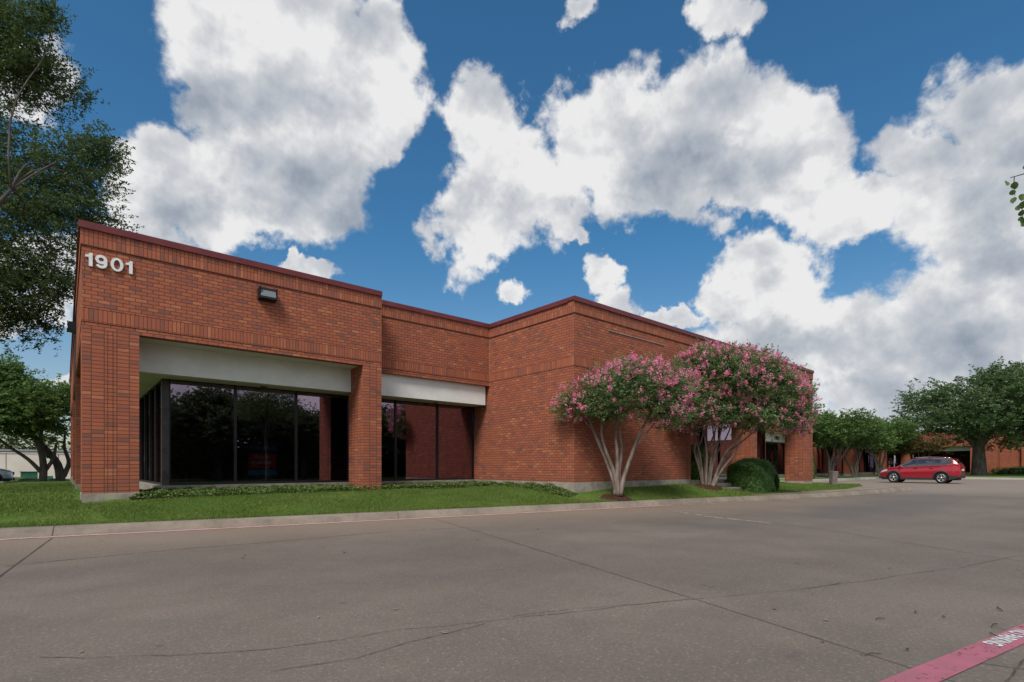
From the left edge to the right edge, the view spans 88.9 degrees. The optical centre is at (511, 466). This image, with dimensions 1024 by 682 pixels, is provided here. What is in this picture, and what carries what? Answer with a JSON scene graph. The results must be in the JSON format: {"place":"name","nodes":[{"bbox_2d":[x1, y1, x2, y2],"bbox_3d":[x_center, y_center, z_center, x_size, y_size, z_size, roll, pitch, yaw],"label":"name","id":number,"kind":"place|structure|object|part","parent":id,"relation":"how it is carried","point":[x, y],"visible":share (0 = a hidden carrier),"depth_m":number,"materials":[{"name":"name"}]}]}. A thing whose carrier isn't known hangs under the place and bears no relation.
{"place":"outdoors","nodes":[
{"label":"outdoors","id":0,"kind":"place"},
{"bbox_2d":[0,479,854,527],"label":"lawn","id":1,"kind":"structure","parent":0,"point":[77,490],"depth_m":11.57,"materials":[{"name":"green plant"}]},
{"bbox_2d":[18,478,37,480],"bbox_3d":[-28.718,0.993,31.077,1.272,0.691,1.090,0,0,-41],"label":"shrub","id":2,"kind":"object","parent":1,"relation":"on","point":[26,479],"visible":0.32,"depth_m":30.75,"materials":[{"name":"green plant"}]},
{"bbox_2d":[0,355,69,480],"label":"shade tree","id":3,"kind":"object","parent":1,"relation":"on","point":[11,384],"visible":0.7,"depth_m":27.90,"materials":[{"name":"green plant"}]},
{"bbox_2d":[0,348,70,480],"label":"shade tree","id":4,"kind":"object","parent":1,"relation":"on","point":[61,473],"visible":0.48,"depth_m":28.76,"materials":[{"name":"green plant"}]},
{"bbox_2d":[0,482,78,513],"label":"grass","id":5,"kind":"structure","parent":1,"relation":"on","point":[48,490],"depth_m":11.76,"materials":[{"name":"green plant"}]},
{"bbox_2d":[0,0,144,356],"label":"live oak","id":6,"kind":"object","parent":1,"relation":"on","point":[18,63],"visible":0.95,"depth_m":15.00,"materials":[{"name":"green plant"}]},
{"bbox_2d":[129,485,568,498],"bbox_3d":[-3.528,0.692,13.272,9.930,0.183,4.540,0,0,-41],"label":"soil bed","id":7,"kind":"object","parent":1,"relation":"on","point":[304,491],"visible":0.22,"depth_m":12.31,"materials":[{"name":"brown soil"}]},
{"bbox_2d":[131,480,577,498],"bbox_3d":[-3.436,0.643,13.214,9.938,0.400,4.765,0,0,-41],"label":"ground cover","id":8,"kind":"object","parent":1,"relation":"on","point":[186,491],"visible":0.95,"depth_m":13.42,"materials":[{"name":"green plant"}]},
{"bbox_2d":[69,219,813,502],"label":"office building","id":9,"kind":"structure","parent":1,"relation":"on","point":[192,366],"depth_m":15.16,"materials":[{"name":"brick"}]},
{"bbox_2d":[67,320,75,333],"bbox_3d":[-12.842,-4.072,15.202,0.210,0.283,0.402,0,0,-41],"label":"wall light","id":10,"kind":"object","parent":9,"relation":"attached to","point":[71,327],"visible":0.97,"depth_m":15.07,"materials":[{"name":"brown metal"}]},
{"bbox_2d":[85,253,132,274],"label":"address numerals","id":11,"kind":"object","parent":9,"relation":"attached to","point":[104,262],"visible":1,"depth_m":10.45,"materials":[{"name":"white metal"}]},
{"bbox_2d":[139,399,139,480],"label":"window","id":12,"kind":"structure","parent":9,"relation":"in","point":[139,399],"depth_m":17.00,"materials":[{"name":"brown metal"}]},
{"bbox_2d":[140,395,143,481],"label":"window","id":13,"kind":"structure","parent":9,"relation":"in","point":[142,398],"depth_m":16.06,"materials":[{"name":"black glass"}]},
{"bbox_2d":[144,391,148,482],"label":"window","id":14,"kind":"structure","parent":9,"relation":"in","point":[146,396],"depth_m":15.18,"materials":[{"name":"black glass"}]},
{"bbox_2d":[149,385,154,483],"bbox_3d":[-9.493,-0.865,13.859,0.130,2.610,1.180,0,0,-41],"label":"window","id":15,"kind":"structure","parent":9,"relation":"in","point":[151,392],"depth_m":14.28,"materials":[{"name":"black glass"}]},
{"bbox_2d":[155,380,160,484],"bbox_3d":[-8.725,-0.865,12.964,0.130,2.610,1.180,0,0,-41],"label":"window","id":16,"kind":"structure","parent":9,"relation":"in","point":[157,386],"depth_m":13.39,"materials":[{"name":"brown metal"}]},
{"bbox_2d":[169,379,235,484],"bbox_3d":[-7.682,-0.865,12.976,1.440,2.610,0.130,0,0,-41],"label":"window","id":17,"kind":"structure","parent":9,"relation":"in","point":[234,386],"depth_m":13.04,"materials":[{"name":"brown metal"}]},
{"bbox_2d":[248,440,276,475],"bbox_3d":[-6.665,-0.230,13.946,0.726,0.940,0.013,0,0,-41],"label":"lease poster","id":18,"kind":"object","parent":9,"relation":"attached to","point":[262,458],"visible":1,"depth_m":13.94,"materials":[{"name":"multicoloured paper"}]},
{"bbox_2d":[236,385,296,483],"bbox_3d":[-6.558,-0.865,13.940,1.520,2.610,0.130,0,0,-41],"label":"window","id":19,"kind":"structure","parent":9,"relation":"in","point":[295,392],"depth_m":14.25,"materials":[{"name":"brown metal"}]},
{"bbox_2d":[257,286,277,302],"bbox_3d":[-5.794,-4.091,12.373,0.402,0.283,0.210,0,0,-41],"label":"wall light","id":20,"kind":"object","parent":9,"relation":"attached to","point":[267,294],"visible":1,"depth_m":12.32,"materials":[{"name":"brown metal"}]},
{"bbox_2d":[297,391,348,482],"bbox_3d":[-5.405,-0.865,14.930,1.520,2.610,0.130,0,0,-41],"label":"window","id":21,"kind":"structure","parent":9,"relation":"in","point":[315,481],"depth_m":15.07,"materials":[{"name":"brown metal"}]},
{"bbox_2d":[381,399,395,480],"bbox_3d":[-4.251,-0.865,15.919,1.520,2.610,0.130,0,0,-41],"label":"window","id":22,"kind":"structure","parent":9,"relation":"in","point":[394,479],"depth_m":16.36,"materials":[{"name":"brown metal"}]},
{"bbox_2d":[396,400,437,480],"bbox_3d":[-3.086,-0.865,16.919,1.550,2.610,0.130,0,0,-41],"label":"window","id":23,"kind":"structure","parent":9,"relation":"in","point":[436,478],"depth_m":17.08,"materials":[{"name":"brown metal"}]},
{"bbox_2d":[438,404,473,479],"bbox_3d":[-1.933,-0.865,17.909,1.490,2.610,0.130,0,0,-41],"label":"window","id":24,"kind":"structure","parent":9,"relation":"in","point":[472,478],"depth_m":18.11,"materials":[{"name":"brown metal"}]},
{"bbox_2d":[608,330,664,345],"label":"wall raceway","id":25,"kind":"structure","parent":9,"relation":"attached to","point":[635,337],"depth_m":16.56,"materials":[{"name":"metal"}]},
{"bbox_2d":[700,422,702,448],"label":"window","id":26,"kind":"structure","parent":9,"relation":"in","point":[701,429],"depth_m":22.22,"materials":[{"name":"brown metal"}]},
{"bbox_2d":[713,421,720,476],"bbox_3d":[8.653,-0.865,22.748,1.520,2.610,0.130,0,0,-41],"label":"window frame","id":27,"kind":"structure","parent":9,"relation":"in","point":[718,421],"depth_m":23.22,"materials":[{"name":"brown metal"}]},
{"bbox_2d":[707,426,728,474],"bbox_3d":[11.195,-0.865,27.986,0.130,2.610,1.500,0,0,-41],"label":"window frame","id":28,"kind":"structure","parent":9,"relation":"in","point":[722,426],"depth_m":28.50,"materials":[{"name":"grey metal"}]},
{"bbox_2d":[720,421,727,476],"bbox_3d":[9.806,-0.865,23.738,1.520,2.610,0.130,0,0,-41],"label":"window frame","id":29,"kind":"structure","parent":9,"relation":"in","point":[726,421],"depth_m":23.21,"materials":[{"name":"brown metal"}]},
{"bbox_2d":[757,424,764,458],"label":"window","id":30,"kind":"structure","parent":9,"relation":"in","point":[757,424],"depth_m":26.17,"materials":[{"name":"brown metal"}]},
{"bbox_2d":[601,493,632,500],"bbox_3d":[2.994,0.863,14.862,1.123,0.184,0.880,0,0,-41],"label":"mulch bed","id":31,"kind":"object","parent":1,"relation":"on","point":[610,496],"visible":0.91,"depth_m":14.71,"materials":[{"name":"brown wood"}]},
{"bbox_2d":[549,350,707,496],"bbox_3d":[3.247,-1.211,14.449,4.244,4.163,2.617,0,0,-17],"label":"crape myrtle","id":32,"kind":"object","parent":31,"relation":"on","point":[658,385],"visible":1,"depth_m":14.35,"materials":[{"name":"pink plant"}]},
{"bbox_2d":[691,444,714,479],"bbox_3d":[7.022,0.593,19.978,1.513,3.095,1.126,0,0,-37],"label":"clipped hedge","id":33,"kind":"object","parent":1,"relation":"on","point":[695,475],"visible":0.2,"depth_m":19.48,"materials":[{"name":"green plant"}]},
{"bbox_2d":[693,484,722,490],"bbox_3d":[6.759,0.698,17.922,1.225,0.231,0.960,0,0,-41],"label":"mulch bed","id":34,"kind":"object","parent":1,"relation":"on","point":[715,487],"visible":0.81,"depth_m":17.65,"materials":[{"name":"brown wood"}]},
{"bbox_2d":[662,336,825,485],"bbox_3d":[7.744,-1.756,17.564,5.761,5.240,3.120,0,0,-8],"label":"crape myrtle","id":35,"kind":"object","parent":34,"relation":"on","point":[756,369],"visible":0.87,"depth_m":17.14,"materials":[{"name":"pink plant"}]},
{"bbox_2d":[691,479,741,489],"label":"entrance steps","id":36,"kind":"structure","parent":1,"relation":"on","point":[721,482],"depth_m":18.68,"materials":[{"name":"concrete"}]},
{"bbox_2d":[624,482,862,498],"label":"grass","id":37,"kind":"structure","parent":1,"relation":"on","point":[813,486],"depth_m":17.94,"materials":[{"name":"green plant"}]},
{"bbox_2d":[725,457,779,492],"bbox_3d":[8.988,0.694,19.489,2.402,2.143,1.523,0,0,-37],"label":"clipped hedge","id":38,"kind":"object","parent":1,"relation":"on","point":[754,474],"visible":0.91,"depth_m":18.85,"materials":[{"name":"green plant"}]},
{"bbox_2d":[829,471,837,484],"bbox_3d":[16.254,0.577,26.383,0.292,0.728,0.280,3,0,-6],"label":"utility pedestal","id":39,"kind":"object","parent":1,"relation":"on","point":[833,477],"visible":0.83,"depth_m":26.26,"materials":[{"name":"grey metal"}]},
{"bbox_2d":[833,474,837,483],"bbox_3d":[16.265,0.613,26.251,0.218,0.489,0.009,3,0,-6],"label":"access door","id":40,"kind":"structure","parent":39,"relation":"in","point":[834,475],"depth_m":26.25,"materials":[{"name":"grey metal"}]},
{"bbox_2d":[0,478,1023,681],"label":"road","id":41,"kind":"structure","parent":0,"point":[205,602],"depth_m":4.46,"materials":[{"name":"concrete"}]},
{"bbox_2d":[0,468,14,481],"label":"parked car","id":42,"kind":"object","parent":41,"relation":"on","point":[6,475],"visible":1,"depth_m":31.33,"materials":[{"name":"silver metal"}]},
{"bbox_2d":[0,452,70,477],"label":"perimeter wall","id":43,"kind":"structure","parent":41,"relation":"on","point":[15,463],"depth_m":48.18,"materials":[{"name":"beige paint"}]},
{"bbox_2d":[0,449,70,452],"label":"warehouse","id":44,"kind":"structure","parent":41,"relation":"on","point":[26,451],"depth_m":61.43,"materials":[{"name":"white metal"}]},
{"bbox_2d":[20,471,52,478],"bbox_3d":[-35.363,0.725,38.834,2.100,0.790,1.400,0,0,-41],"label":"transformer","id":45,"kind":"object","parent":41,"relation":"on","point":[29,474],"visible":0.4,"depth_m":38.24,"materials":[{"name":"green metal"}]},
{"bbox_2d":[0,505,664,539],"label":"kerb line","id":46,"kind":"object","parent":41,"relation":"on","point":[312,523],"visible":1,"depth_m":9.92,"materials":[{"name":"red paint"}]},
{"bbox_2d":[0,488,911,538],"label":"kerb","id":47,"kind":"structure","parent":41,"relation":"on","point":[61,530],"depth_m":10.59,"materials":[{"name":"concrete"}]},
{"bbox_2d":[0,519,1022,681],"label":"paving joint","id":48,"kind":"object","parent":41,"relation":"on","point":[572,560],"visible":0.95,"depth_m":5.42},
{"bbox_2d":[7,527,1023,681],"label":"paving crack","id":49,"kind":"object","parent":41,"relation":"on","point":[1015,669],"visible":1,"depth_m":3.47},
{"bbox_2d":[37,508,1020,655],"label":"leaf litter","id":50,"kind":"object","parent":41,"relation":"on","point":[528,564],"visible":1,"depth_m":3.80,"materials":[{"name":"brown plant"}]},
{"bbox_2d":[675,504,769,522],"bbox_3d":[4.955,1.095,13.180,1.840,0.001,5.814,0,0,15],"label":"chalk streak","id":51,"kind":"object","parent":41,"relation":"on","point":[728,518],"visible":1,"depth_m":11.08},
{"bbox_2d":[780,477,1023,481],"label":"kerb","id":52,"kind":"structure","parent":41,"relation":"on","point":[839,479],"depth_m":45.25,"materials":[{"name":"concrete"}]},
{"bbox_2d":[879,457,964,483],"bbox_3d":[28.135,0.206,35.932,2.260,1.779,4.533,0,0,-41],"label":"parked car","id":53,"kind":"object","parent":41,"relation":"on","point":[941,470],"visible":1,"depth_m":34.98,"materials":[{"name":"red paint"}]},
{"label":"side window","id":54,"kind":"part","parent":53,"relation":"part of","materials":[{"name":"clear glass"}]},
{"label":"side window","id":55,"kind":"part","parent":53,"relation":"part of","materials":[{"name":"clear glass"}]},
{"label":"side window","id":56,"kind":"part","parent":53,"relation":"part of","materials":[{"name":"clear glass"}]},
{"bbox_2d":[865,606,1002,654],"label":"fallen twigs","id":57,"kind":"object","parent":41,"relation":"on","point":[943,616],"visible":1,"depth_m":3.41,"materials":[{"name":"brown wood"}]},
{"bbox_2d":[879,624,1023,681],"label":"fire lane line","id":58,"kind":"object","parent":41,"relation":"on","point":[946,665],"visible":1,"depth_m":2.93,"materials":[{"name":"red paint"}]},
{"bbox_2d":[983,629,1023,645],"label":"fire lane lettering","id":59,"kind":"object","parent":58,"relation":"on","point":[1002,637],"visible":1,"depth_m":3.31,"materials":[{"name":"white paint"}]},
{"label":"planting bed","id":60,"kind":"structure","parent":41,"relation":"on","visible":0},
{"bbox_2d":[1005,166,1023,226],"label":"pear tree","id":61,"kind":"object","parent":60,"relation":"on","point":[1014,185],"visible":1,"depth_m":4.60,"materials":[{"name":"green plant"}]},
{"bbox_2d":[0,0,1023,467],"label":"sky","id":62,"kind":"structure","parent":0,"point":[822,182],"materials":[{"name":"blue"}]},
{"bbox_2d":[779,476,851,478],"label":"walk","id":63,"kind":"structure","parent":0,"point":[824,477],"depth_m":43.92,"materials":[{"name":"concrete"}]},
{"bbox_2d":[746,487,895,495],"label":"sidewalk","id":64,"kind":"structure","parent":0,"point":[859,488],"depth_m":20.83,"materials":[{"name":"concrete"}]},
{"bbox_2d":[779,473,1023,480],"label":"lawn","id":65,"kind":"structure","parent":0,"point":[989,475],"depth_m":49.18,"materials":[{"name":"green plant"}]},
{"bbox_2d":[813,456,814,478],"bbox_3d":[22.920,0.698,40.228,0.796,4.280,0.790,0,0,-41],"label":"shrub","id":66,"kind":"object","parent":65,"relation":"on","point":[813,468],"visible":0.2,"depth_m":39.99,"materials":[{"name":"green plant"}]},
{"bbox_2d":[813,407,879,477],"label":"crape myrtle","id":67,"kind":"object","parent":65,"relation":"on","point":[831,426],"visible":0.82,"depth_m":41.66,"materials":[{"name":"green plant"}]},
{"bbox_2d":[691,426,1023,476],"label":"office wing","id":68,"kind":"structure","parent":65,"relation":"on","point":[775,453],"depth_m":61.83,"materials":[{"name":"brown brick"}]},
{"bbox_2d":[766,442,774,466],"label":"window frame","id":69,"kind":"structure","parent":68,"relation":"in","point":[766,442],"depth_m":45.37,"materials":[{"name":"brown metal"}]},
{"bbox_2d":[778,443,783,473],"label":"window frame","id":70,"kind":"structure","parent":68,"relation":"in","point":[778,443],"depth_m":46.62,"materials":[{"name":"brown metal"}]},
{"bbox_2d":[823,446,829,472],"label":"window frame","id":71,"kind":"structure","parent":68,"relation":"in","point":[828,446],"depth_m":52.81,"materials":[{"name":"brown metal"}]},
{"bbox_2d":[887,452,888,467],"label":"window","id":72,"kind":"structure","parent":68,"relation":"in","point":[887,452],"depth_m":67.70,"materials":[{"name":"black glass"}]},
{"bbox_2d":[818,415,907,476],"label":"crape myrtle","id":73,"kind":"object","parent":65,"relation":"on","point":[883,441],"visible":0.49,"depth_m":46.96,"materials":[{"name":"green plant"}]},
{"bbox_2d":[854,415,924,475],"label":"crape myrtle","id":74,"kind":"object","parent":65,"relation":"on","point":[904,427],"visible":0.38,"depth_m":51.78,"materials":[{"name":"green plant"}]},
{"bbox_2d":[887,430,955,458],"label":"shade tree","id":75,"kind":"object","parent":65,"relation":"on","point":[920,444],"visible":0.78,"depth_m":52.57,"materials":[{"name":"green plant"}]},
{"bbox_2d":[884,356,1023,475],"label":"live oak","id":76,"kind":"object","parent":65,"relation":"on","point":[974,418],"visible":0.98,"depth_m":52.92,"materials":[{"name":"green plant"}]},
{"bbox_2d":[988,466,1023,474],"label":"clipped hedge","id":77,"kind":"object","parent":65,"relation":"on","point":[1015,470],"visible":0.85,"depth_m":61.96,"materials":[{"name":"green plant"}]},
{"label":"ground","id":78,"kind":"structure","parent":0,"visible":0},
{"bbox_2d":[0,431,889,463],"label":"distant trees","id":79,"kind":"object","parent":78,"relation":"on","point":[21,445],"visible":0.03,"depth_m":79.72,"materials":[{"name":"green"}]}
]}

